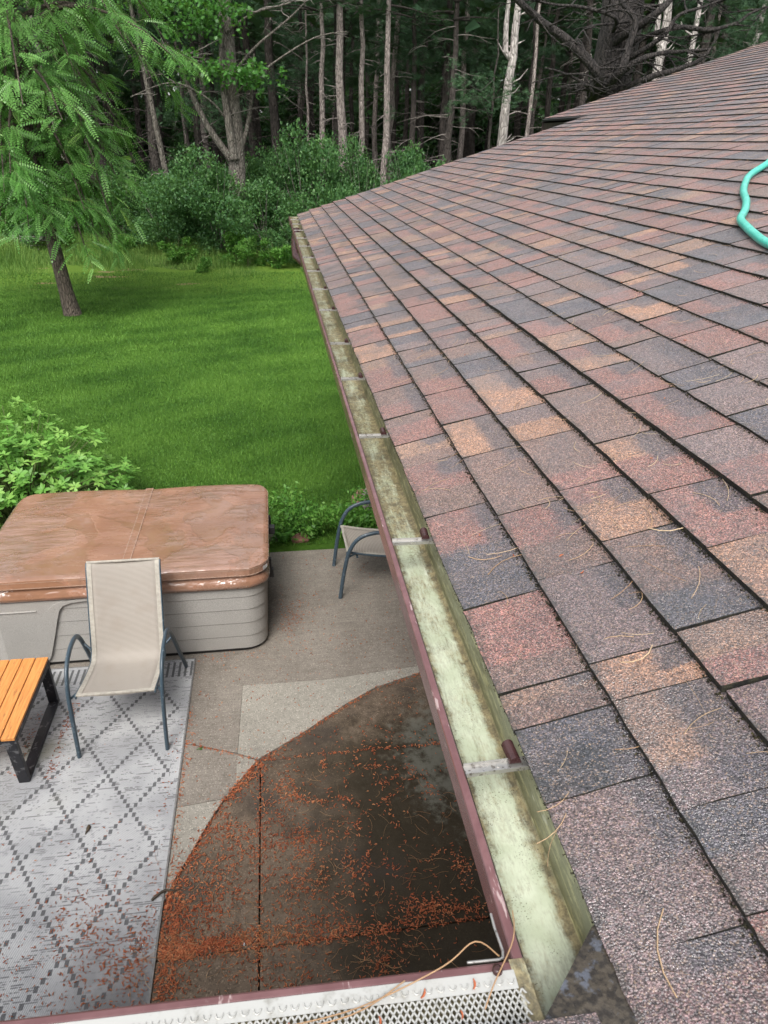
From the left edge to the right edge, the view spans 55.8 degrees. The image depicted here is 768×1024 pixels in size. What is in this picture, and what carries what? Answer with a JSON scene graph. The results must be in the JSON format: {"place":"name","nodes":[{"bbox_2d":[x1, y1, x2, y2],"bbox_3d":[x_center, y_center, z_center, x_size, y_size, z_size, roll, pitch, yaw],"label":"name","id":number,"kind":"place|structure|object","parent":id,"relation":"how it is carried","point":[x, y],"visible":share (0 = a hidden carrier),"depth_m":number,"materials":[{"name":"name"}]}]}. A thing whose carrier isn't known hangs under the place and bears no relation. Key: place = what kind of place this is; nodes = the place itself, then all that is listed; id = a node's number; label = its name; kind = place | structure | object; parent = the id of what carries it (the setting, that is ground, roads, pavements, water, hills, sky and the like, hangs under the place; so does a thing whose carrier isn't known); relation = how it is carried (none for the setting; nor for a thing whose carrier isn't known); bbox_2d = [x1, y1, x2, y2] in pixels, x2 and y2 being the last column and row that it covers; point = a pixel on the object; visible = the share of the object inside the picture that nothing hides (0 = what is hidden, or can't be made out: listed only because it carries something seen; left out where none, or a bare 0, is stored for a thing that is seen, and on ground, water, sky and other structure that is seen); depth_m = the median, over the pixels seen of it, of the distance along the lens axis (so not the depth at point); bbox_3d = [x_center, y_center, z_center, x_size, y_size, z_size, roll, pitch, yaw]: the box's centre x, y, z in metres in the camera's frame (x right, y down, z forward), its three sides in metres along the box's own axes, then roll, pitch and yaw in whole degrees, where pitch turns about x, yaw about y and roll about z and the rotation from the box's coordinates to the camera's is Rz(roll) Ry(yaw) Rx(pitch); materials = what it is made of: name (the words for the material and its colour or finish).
{"place":"outdoors","nodes":[
{"label":"outdoors","id":0,"kind":"place"},
{"bbox_2d":[6,184,198,268],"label":"ground","id":1,"kind":"structure","parent":0,"point":[110,235],"depth_m":28.30,"materials":[{"name":"green plant"}]},
{"bbox_2d":[0,165,102,248],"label":"bush","id":2,"kind":"object","parent":1,"relation":"on","point":[34,233],"visible":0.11,"depth_m":24.23,"materials":[{"name":"green plant"}]},
{"bbox_2d":[38,0,142,177],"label":"forest pine","id":3,"kind":"object","parent":1,"relation":"on","point":[111,119],"visible":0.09,"depth_m":32.54,"materials":[{"name":"brown plant"}]},
{"bbox_2d":[59,0,138,229],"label":"forest pine","id":4,"kind":"object","parent":1,"relation":"on","point":[101,161],"visible":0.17,"depth_m":28.46,"materials":[{"name":"brown plant"}]},
{"bbox_2d":[59,160,167,245],"bbox_3d":[-9.095,-10.716,25.313,3.811,2.908,3.737,-21,34,-36],"label":"bush","id":5,"kind":"object","parent":1,"relation":"on","point":[113,183],"visible":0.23,"depth_m":24.98,"materials":[{"name":"green plant"}]},
{"bbox_2d":[25,1,218,219],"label":"young pine","id":6,"kind":"object","parent":1,"relation":"on","point":[181,80],"visible":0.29,"depth_m":24.73,"materials":[{"name":"green plant"}]},
{"bbox_2d":[69,64,192,176],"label":"understorey tree","id":7,"kind":"object","parent":1,"relation":"on","point":[127,94],"visible":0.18,"depth_m":49.93,"materials":[{"name":"green plant"}]},
{"bbox_2d":[107,13,161,176],"bbox_3d":[-13.080,-21.786,38.725,3.860,10.281,3.797,5,27,7],"label":"forest pine","id":8,"kind":"object","parent":1,"relation":"on","point":[136,104],"visible":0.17,"depth_m":38.67,"materials":[{"name":"green plant"}]},
{"bbox_2d":[97,97,183,172],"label":"understorey tree","id":9,"kind":"object","parent":1,"relation":"on","point":[169,143],"visible":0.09,"depth_m":48.47,"materials":[{"name":"green plant"}]},
{"bbox_2d":[100,5,185,171],"bbox_3d":[-10.204,-18.054,32.377,3.493,9.502,4.790,18,32,30],"label":"forest pine","id":10,"kind":"object","parent":1,"relation":"on","point":[158,100],"visible":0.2,"depth_m":32.08,"materials":[{"name":"green plant"}]},
{"bbox_2d":[102,0,187,177],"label":"forest pine","id":11,"kind":"object","parent":1,"relation":"on","point":[144,98],"visible":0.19,"depth_m":30.13,"materials":[{"name":"green plant"}]},
{"bbox_2d":[75,0,215,193],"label":"forest pine","id":12,"kind":"object","parent":1,"relation":"on","point":[154,157],"visible":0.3,"depth_m":25.84,"materials":[{"name":"brown plant"}]},
{"bbox_2d":[0,226,300,276],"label":"tall grass","id":13,"kind":"structure","parent":1,"relation":"on","point":[36,258],"depth_m":22.38,"materials":[{"name":"green plant"}]},
{"bbox_2d":[122,0,191,187],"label":"pine tree","id":14,"kind":"object","parent":1,"relation":"on","point":[158,139],"visible":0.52,"depth_m":23.72,"materials":[{"name":"brown plant"}]},
{"bbox_2d":[129,178,220,249],"bbox_3d":[-7.300,-9.886,24.339,3.330,2.425,3.540,25,35,38],"label":"bush","id":15,"kind":"object","parent":1,"relation":"on","point":[156,229],"visible":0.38,"depth_m":23.59,"materials":[{"name":"green plant"}]},
{"bbox_2d":[156,235,198,264],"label":"weed clump","id":16,"kind":"object","parent":1,"relation":"on","point":[176,253],"visible":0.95,"depth_m":22.36,"materials":[{"name":"green plant"}]},
{"bbox_2d":[127,141,227,232],"bbox_3d":[-7.866,-12.290,27.809,4.077,3.489,4.158,3,27,3],"label":"bush","id":17,"kind":"object","parent":1,"relation":"on","point":[171,165],"visible":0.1,"depth_m":26.79,"materials":[{"name":"green plant"}]},
{"bbox_2d":[133,0,239,214],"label":"forest pine","id":18,"kind":"object","parent":1,"relation":"on","point":[202,127],"visible":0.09,"depth_m":30.83,"materials":[{"name":"brown plant"}]},
{"bbox_2d":[135,0,262,237],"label":"forest pine","id":19,"kind":"object","parent":1,"relation":"on","point":[198,136],"visible":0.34,"depth_m":25.91,"materials":[{"name":"brown plant"}]},
{"bbox_2d":[147,50,269,146],"bbox_3d":[-6.078,-13.074,25.746,4.063,6.812,2.754,7,28,11],"label":"tree foliage","id":20,"kind":"object","parent":1,"relation":"on","point":[170,112],"visible":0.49,"depth_m":25.27,"materials":[{"name":"green plant"}]},
{"bbox_2d":[147,142,270,256],"bbox_3d":[-5.499,-9.648,22.737,3.811,3.489,3.737,2,27,2],"label":"bush","id":21,"kind":"object","parent":1,"relation":"on","point":[206,205],"visible":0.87,"depth_m":22.05,"materials":[{"name":"green plant"}]},
{"bbox_2d":[174,0,245,174],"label":"forest pine","id":22,"kind":"object","parent":1,"relation":"on","point":[216,149],"visible":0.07,"depth_m":34.45,"materials":[{"name":"brown plant"}]},
{"bbox_2d":[117,0,347,253],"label":"oak tree","id":23,"kind":"object","parent":1,"relation":"on","point":[225,63],"visible":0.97,"depth_m":21.63,"materials":[{"name":"green plant"}]},
{"bbox_2d":[175,88,296,175],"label":"understorey tree","id":24,"kind":"object","parent":1,"relation":"on","point":[266,126],"visible":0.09,"depth_m":46.09,"materials":[{"name":"green plant"}]},
{"bbox_2d":[214,229,257,266],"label":"weed clump","id":25,"kind":"object","parent":1,"relation":"on","point":[232,241],"visible":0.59,"depth_m":22.31,"materials":[{"name":"green plant"}]},
{"bbox_2d":[202,0,291,165],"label":"forest pine","id":26,"kind":"object","parent":1,"relation":"on","point":[246,46],"visible":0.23,"depth_m":28.80,"materials":[{"name":"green plant"}]},
{"bbox_2d":[204,0,297,166],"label":"forest pine","id":27,"kind":"object","parent":1,"relation":"on","point":[246,147],"visible":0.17,"depth_m":32.49,"materials":[{"name":"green plant"}]},
{"bbox_2d":[217,142,288,233],"bbox_3d":[-4.667,-11.730,26.862,3.505,3.545,3.726,1,27,0],"label":"bush","id":28,"kind":"object","parent":1,"relation":"on","point":[257,170],"visible":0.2,"depth_m":26.20,"materials":[{"name":"green plant"}]},
{"bbox_2d":[224,174,316,262],"bbox_3d":[-3.795,-9.532,23.542,3.181,2.618,3.144,-6,28,-14],"label":"bush","id":29,"kind":"object","parent":1,"relation":"on","point":[286,210],"visible":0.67,"depth_m":23.25,"materials":[{"name":"green plant"}]},
{"bbox_2d":[233,0,319,191],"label":"forest pine","id":30,"kind":"object","parent":1,"relation":"on","point":[273,101],"visible":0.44,"depth_m":26.60,"materials":[{"name":"green plant"}]},
{"bbox_2d":[251,0,333,183],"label":"forest pine","id":31,"kind":"object","parent":1,"relation":"on","point":[301,104],"visible":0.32,"depth_m":29.06,"materials":[{"name":"green plant"}]},
{"bbox_2d":[254,117,349,245],"bbox_3d":[-2.571,-10.620,23.984,3.330,4.291,3.540,-10,29,-21],"label":"bush","id":32,"kind":"object","parent":1,"relation":"on","point":[303,178],"visible":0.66,"depth_m":23.41,"materials":[{"name":"green plant"}]},
{"bbox_2d":[258,63,371,160],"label":"understorey tree","id":33,"kind":"object","parent":1,"relation":"on","point":[288,103],"visible":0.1,"depth_m":49.14,"materials":[{"name":"green plant"}]},
{"bbox_2d":[280,0,350,142],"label":"forest pine","id":34,"kind":"object","parent":1,"relation":"on","point":[310,106],"visible":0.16,"depth_m":37.42,"materials":[{"name":"green plant"}]},
{"bbox_2d":[251,27,383,141],"bbox_3d":[-2.360,-13.903,26.306,5.147,7.907,3.549,-3,27,-8],"label":"young pine","id":35,"kind":"object","parent":1,"relation":"on","point":[309,78],"visible":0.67,"depth_m":25.75,"materials":[{"name":"green plant"}]},
{"bbox_2d":[269,0,385,184],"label":"pine tree","id":36,"kind":"object","parent":1,"relation":"on","point":[322,123],"visible":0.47,"depth_m":24.08,"materials":[{"name":"brown plant"}]},
{"bbox_2d":[293,0,385,202],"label":"forest pine","id":37,"kind":"object","parent":1,"relation":"on","point":[335,121],"visible":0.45,"depth_m":25.78,"materials":[{"name":"green plant"}]},
{"bbox_2d":[10,5,679,188],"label":"wood","id":38,"kind":"object","parent":1,"relation":"on","point":[556,100],"depth_m":57.20,"materials":[{"name":"green plant"}]},
{"bbox_2d":[252,0,446,115],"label":"young pine","id":39,"kind":"object","parent":1,"relation":"on","point":[354,21],"visible":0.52,"depth_m":25.64,"materials":[{"name":"green plant"}]},
{"bbox_2d":[325,5,383,158],"bbox_3d":[-1.363,-17.807,32.685,3.079,9.086,3.582,-2,27,-6],"label":"forest pine","id":40,"kind":"object","parent":1,"relation":"on","point":[350,83],"visible":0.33,"depth_m":31.93,"materials":[{"name":"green plant"}]},
{"bbox_2d":[312,0,397,177],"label":"pine tree","id":41,"kind":"object","parent":1,"relation":"on","point":[341,117],"visible":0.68,"depth_m":24.00,"materials":[{"name":"brown plant"}]},
{"bbox_2d":[316,0,394,186],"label":"pine tree","id":42,"kind":"object","parent":1,"relation":"on","point":[362,117],"visible":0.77,"depth_m":24.46,"materials":[{"name":"brown plant"}]},
{"bbox_2d":[322,132,400,201],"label":"bush","id":43,"kind":"object","parent":1,"relation":"on","point":[358,173],"visible":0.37,"depth_m":24.27,"materials":[{"name":"green plant"}]},
{"bbox_2d":[312,69,437,175],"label":"understorey tree","id":44,"kind":"object","parent":1,"relation":"on","point":[399,133],"visible":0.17,"depth_m":46.45,"materials":[{"name":"green plant"}]},
{"bbox_2d":[332,0,429,172],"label":"forest pine","id":45,"kind":"object","parent":1,"relation":"on","point":[374,120],"visible":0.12,"depth_m":39.81,"materials":[{"name":"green plant"}]},
{"bbox_2d":[343,0,436,182],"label":"forest pine","id":46,"kind":"object","parent":1,"relation":"on","point":[392,92],"visible":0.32,"depth_m":28.57,"materials":[{"name":"green plant"}]},
{"bbox_2d":[348,1,435,177],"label":"forest pine","id":47,"kind":"object","parent":1,"relation":"on","point":[393,134],"visible":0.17,"depth_m":34.53,"materials":[{"name":"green plant"}]},
{"bbox_2d":[336,0,448,185],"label":"pine tree","id":48,"kind":"object","parent":1,"relation":"on","point":[386,128],"visible":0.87,"depth_m":24.26,"materials":[{"name":"brown plant"}]},
{"bbox_2d":[368,4,451,167],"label":"forest pine","id":49,"kind":"object","parent":1,"relation":"on","point":[405,133],"visible":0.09,"depth_m":40.47,"materials":[{"name":"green plant"}]},
{"bbox_2d":[384,138,448,181],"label":"bush","id":50,"kind":"object","parent":1,"relation":"on","point":[403,166],"visible":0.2,"depth_m":24.64,"materials":[{"name":"green plant"}]},
{"bbox_2d":[363,0,479,170],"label":"pine tree","id":51,"kind":"object","parent":1,"relation":"on","point":[413,112],"visible":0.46,"depth_m":26.10,"materials":[{"name":"brown plant"}]},
{"bbox_2d":[379,0,473,164],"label":"forest pine","id":52,"kind":"object","parent":1,"relation":"on","point":[420,122],"visible":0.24,"depth_m":32.27,"materials":[{"name":"green plant"}]},
{"bbox_2d":[332,0,531,159],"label":"young pine","id":53,"kind":"object","parent":1,"relation":"on","point":[419,38],"visible":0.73,"depth_m":25.80,"materials":[{"name":"green plant"}]},
{"bbox_2d":[390,0,496,167],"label":"forest pine","id":54,"kind":"object","parent":1,"relation":"on","point":[447,3],"visible":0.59,"depth_m":26.61,"materials":[{"name":"green plant"}]},
{"bbox_2d":[370,59,516,164],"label":"understorey tree","id":55,"kind":"object","parent":1,"relation":"on","point":[485,123],"visible":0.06,"depth_m":49.93,"materials":[{"name":"green plant"}]},
{"bbox_2d":[395,0,503,163],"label":"pine tree","id":56,"kind":"object","parent":1,"relation":"on","point":[449,125],"visible":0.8,"depth_m":25.19,"materials":[{"name":"brown plant"}]},
{"bbox_2d":[402,64,522,167],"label":"understorey tree","id":57,"kind":"object","parent":1,"relation":"on","point":[435,118],"visible":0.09,"depth_m":50.03,"materials":[{"name":"green plant"}]},
{"bbox_2d":[403,0,522,159],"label":"forest pine","id":58,"kind":"object","parent":1,"relation":"on","point":[461,136],"visible":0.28,"depth_m":32.26,"materials":[{"name":"green plant"}]},
{"bbox_2d":[384,9,543,149],"bbox_3d":[2.649,-12.334,23.980,4.624,7.406,3.151,-16,32,-30],"label":"young pine","id":59,"kind":"object","parent":1,"relation":"on","point":[489,103],"visible":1,"depth_m":23.64,"materials":[{"name":"green plant"}]},
{"bbox_2d":[439,0,505,160],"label":"forest pine","id":60,"kind":"object","parent":1,"relation":"on","point":[470,140],"visible":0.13,"depth_m":37.08,"materials":[{"name":"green plant"}]},
{"bbox_2d":[458,0,556,142],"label":"forest pine","id":61,"kind":"object","parent":1,"relation":"on","point":[492,54],"visible":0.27,"depth_m":31.08,"materials":[{"name":"green plant"}]},
{"bbox_2d":[497,0,527,145],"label":"dead tree","id":62,"kind":"object","parent":1,"relation":"on","point":[511,57],"visible":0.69,"depth_m":24.51,"materials":[{"name":"white wood"}]},
{"bbox_2d":[475,87,554,151],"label":"understorey tree","id":63,"kind":"object","parent":1,"relation":"on","point":[511,124],"visible":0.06,"depth_m":49.87,"materials":[{"name":"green plant"}]},
{"bbox_2d":[507,0,541,139],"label":"pine tree","id":64,"kind":"object","parent":1,"relation":"on","point":[533,80],"visible":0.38,"depth_m":25.01,"materials":[{"name":"grey plant"}]},
{"bbox_2d":[499,2,565,136],"bbox_3d":[6.874,-19.189,35.180,3.375,9.593,3.843,-6,28,-13],"label":"forest pine","id":65,"kind":"object","parent":1,"relation":"on","point":[524,76],"visible":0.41,"depth_m":34.37,"materials":[{"name":"green plant"}]},
{"bbox_2d":[490,0,575,146],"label":"forest pine","id":66,"kind":"object","parent":1,"relation":"on","point":[517,131],"visible":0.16,"depth_m":39.25,"materials":[{"name":"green plant"}]},
{"bbox_2d":[473,0,600,136],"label":"forest pine","id":67,"kind":"object","parent":1,"relation":"on","point":[539,47],"visible":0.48,"depth_m":27.76,"materials":[{"name":"green plant"}]},
{"bbox_2d":[492,0,601,126],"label":"forest pine","id":68,"kind":"object","parent":1,"relation":"on","point":[553,63],"visible":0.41,"depth_m":30.12,"materials":[{"name":"green plant"}]},
{"bbox_2d":[520,0,600,105],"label":"forest pine","id":69,"kind":"object","parent":1,"relation":"on","point":[582,97],"visible":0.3,"depth_m":28.40,"materials":[{"name":"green plant"}]},
{"bbox_2d":[520,0,601,131],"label":"forest pine","id":70,"kind":"object","parent":1,"relation":"on","point":[561,101],"visible":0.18,"depth_m":35.87,"materials":[{"name":"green plant"}]},
{"bbox_2d":[537,0,644,124],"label":"forest pine","id":71,"kind":"object","parent":1,"relation":"on","point":[576,100],"visible":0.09,"depth_m":32.40,"materials":[{"name":"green plant"}]},
{"bbox_2d":[652,0,673,80],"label":"dead tree","id":72,"kind":"object","parent":1,"relation":"on","point":[662,44],"visible":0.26,"depth_m":24.87,"materials":[{"name":"white wood"}]},
{"bbox_2d":[641,0,767,65],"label":"forest pine","id":73,"kind":"object","parent":1,"relation":"on","point":[706,37],"visible":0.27,"depth_m":26.17,"materials":[{"name":"green plant"}]},
{"bbox_2d":[670,0,751,65],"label":"forest pine","id":74,"kind":"object","parent":1,"relation":"on","point":[718,22],"visible":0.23,"depth_m":29.50,"materials":[{"name":"green plant"}]},
{"bbox_2d":[0,261,377,551],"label":"lawn","id":75,"kind":"structure","parent":0,"point":[267,267],"depth_m":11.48,"materials":[{"name":"green plant"}]},
{"bbox_2d":[0,396,141,524],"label":"shrub","id":76,"kind":"object","parent":75,"relation":"on","point":[39,481],"visible":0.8,"depth_m":7.23,"materials":[{"name":"green plant"}]},
{"bbox_2d":[0,0,212,315],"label":"locust tree","id":77,"kind":"object","parent":75,"relation":"on","point":[24,168],"visible":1,"depth_m":13.93,"materials":[{"name":"green plant"}]},
{"bbox_2d":[233,237,266,267],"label":"weed clump","id":78,"kind":"object","parent":75,"relation":"on","point":[246,246],"visible":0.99,"depth_m":21.79,"materials":[{"name":"green plant"}]},
{"bbox_2d":[259,236,291,268],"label":"weed clump","id":79,"kind":"object","parent":75,"relation":"on","point":[276,255],"visible":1,"depth_m":21.83,"materials":[{"name":"green plant"}]},
{"bbox_2d":[258,219,298,264],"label":"bush","id":80,"kind":"object","parent":75,"relation":"on","point":[287,229],"visible":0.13,"depth_m":22.70,"materials":[{"name":"green plant"}]},
{"bbox_2d":[268,481,377,544],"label":"border weeds","id":81,"kind":"object","parent":75,"relation":"on","point":[320,517],"visible":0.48,"depth_m":7.02,"materials":[{"name":"green plant"}]},
{"bbox_2d":[297,41,767,1023],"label":"house","id":82,"kind":"structure","parent":75,"relation":"on","point":[669,813],"depth_m":1.63,"materials":[{"name":"brown"}]},
{"bbox_2d":[0,913,543,1023],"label":"rain gutter","id":83,"kind":"object","parent":82,"relation":"attached to","point":[519,968],"visible":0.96,"depth_m":0.76,"materials":[{"name":"paint"}]},
{"bbox_2d":[58,970,532,1023],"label":"gutter screen","id":84,"kind":"object","parent":83,"relation":"on","point":[304,1004],"visible":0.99,"depth_m":0.73,"materials":[{"name":"metal"}]},
{"bbox_2d":[296,941,499,1023],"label":"needle","id":85,"kind":"object","parent":84,"relation":"on","point":[461,951],"visible":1,"depth_m":0.74,"materials":[{"name":"beige plant"}]},
{"bbox_2d":[288,216,593,1023],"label":"rain gutter","id":86,"kind":"object","parent":82,"relation":"attached to","point":[507,825],"visible":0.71,"depth_m":1.19,"materials":[{"name":"paint"}]},
{"bbox_2d":[309,104,767,811],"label":"roof needle litter","id":87,"kind":"object","parent":82,"relation":"on","point":[583,402],"visible":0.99,"depth_m":2.29,"materials":[{"name":"brown plant"}]},
{"bbox_2d":[468,498,687,997],"bbox_3d":[0.379,0.209,1.121,0.397,0.151,0.969,0,27,-2],"label":"roof needle","id":88,"kind":"object","parent":82,"relation":"on","point":[555,831],"visible":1,"depth_m":0.91,"materials":[{"name":"brown plant"}]},
{"bbox_2d":[736,159,767,248],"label":"garden hose","id":89,"kind":"object","parent":82,"relation":"on","point":[751,231],"visible":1,"depth_m":2.89,"materials":[{"name":"teal rubber"}]},
{"bbox_2d":[489,0,767,102],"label":"white pine","id":90,"kind":"object","parent":75,"relation":"on","point":[615,60],"visible":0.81,"depth_m":15.44,"materials":[{"name":"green plant"}]},
{"bbox_2d":[50,548,502,1002],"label":"patio","id":91,"kind":"structure","parent":0,"point":[216,682],"depth_m":4.28,"materials":[{"name":"concrete"},{"name":"dead leaves"}]},
{"bbox_2d":[0,658,195,1020],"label":"outdoor rug","id":92,"kind":"object","parent":91,"relation":"on","point":[124,752],"visible":0.87,"depth_m":3.96,"materials":[{"name":"grey fabric"}]},
{"bbox_2d":[0,657,59,782],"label":"coffee table","id":93,"kind":"object","parent":92,"relation":"on","point":[21,680],"visible":1,"depth_m":4.48,"materials":[{"name":"orange wood"}]},
{"bbox_2d":[0,703,181,1018],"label":"catkin litter","id":94,"kind":"object","parent":92,"relation":"on","point":[124,951],"visible":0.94,"depth_m":3.46,"materials":[{"name":"brown plant"}]},
{"bbox_2d":[64,557,187,758],"bbox_3d":[-1.680,0.905,4.685,0.638,0.962,0.840,-3,27,-8],"label":"sling chair","id":95,"kind":"object","parent":92,"relation":"on","point":[128,632],"visible":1,"depth_m":4.79,"materials":[{"name":"fabric"}]},
{"bbox_2d":[0,484,274,664],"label":"hot tub","id":96,"kind":"object","parent":91,"relation":"on","point":[208,545],"visible":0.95,"depth_m":5.32,"materials":[{"name":"brown plastic"}]},
{"bbox_2d":[109,553,489,1003],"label":"catkin litter","id":97,"kind":"object","parent":91,"relation":"on","point":[193,948],"visible":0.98,"depth_m":3.69,"materials":[{"name":"brown plant"}]},
{"bbox_2d":[332,500,385,598],"bbox_3d":[-0.006,0.165,6.216,0.840,0.962,0.638,-3,27,-9],"label":"sling chair","id":98,"kind":"object","parent":91,"relation":"on","point":[362,541],"visible":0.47,"depth_m":6.21,"materials":[{"name":"beige fabric"}]},
{"bbox_2d":[5,0,767,90],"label":"wood canopy","id":99,"kind":"object","parent":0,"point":[470,26],"visible":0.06,"depth_m":33.15,"materials":[{"name":"green plant"}]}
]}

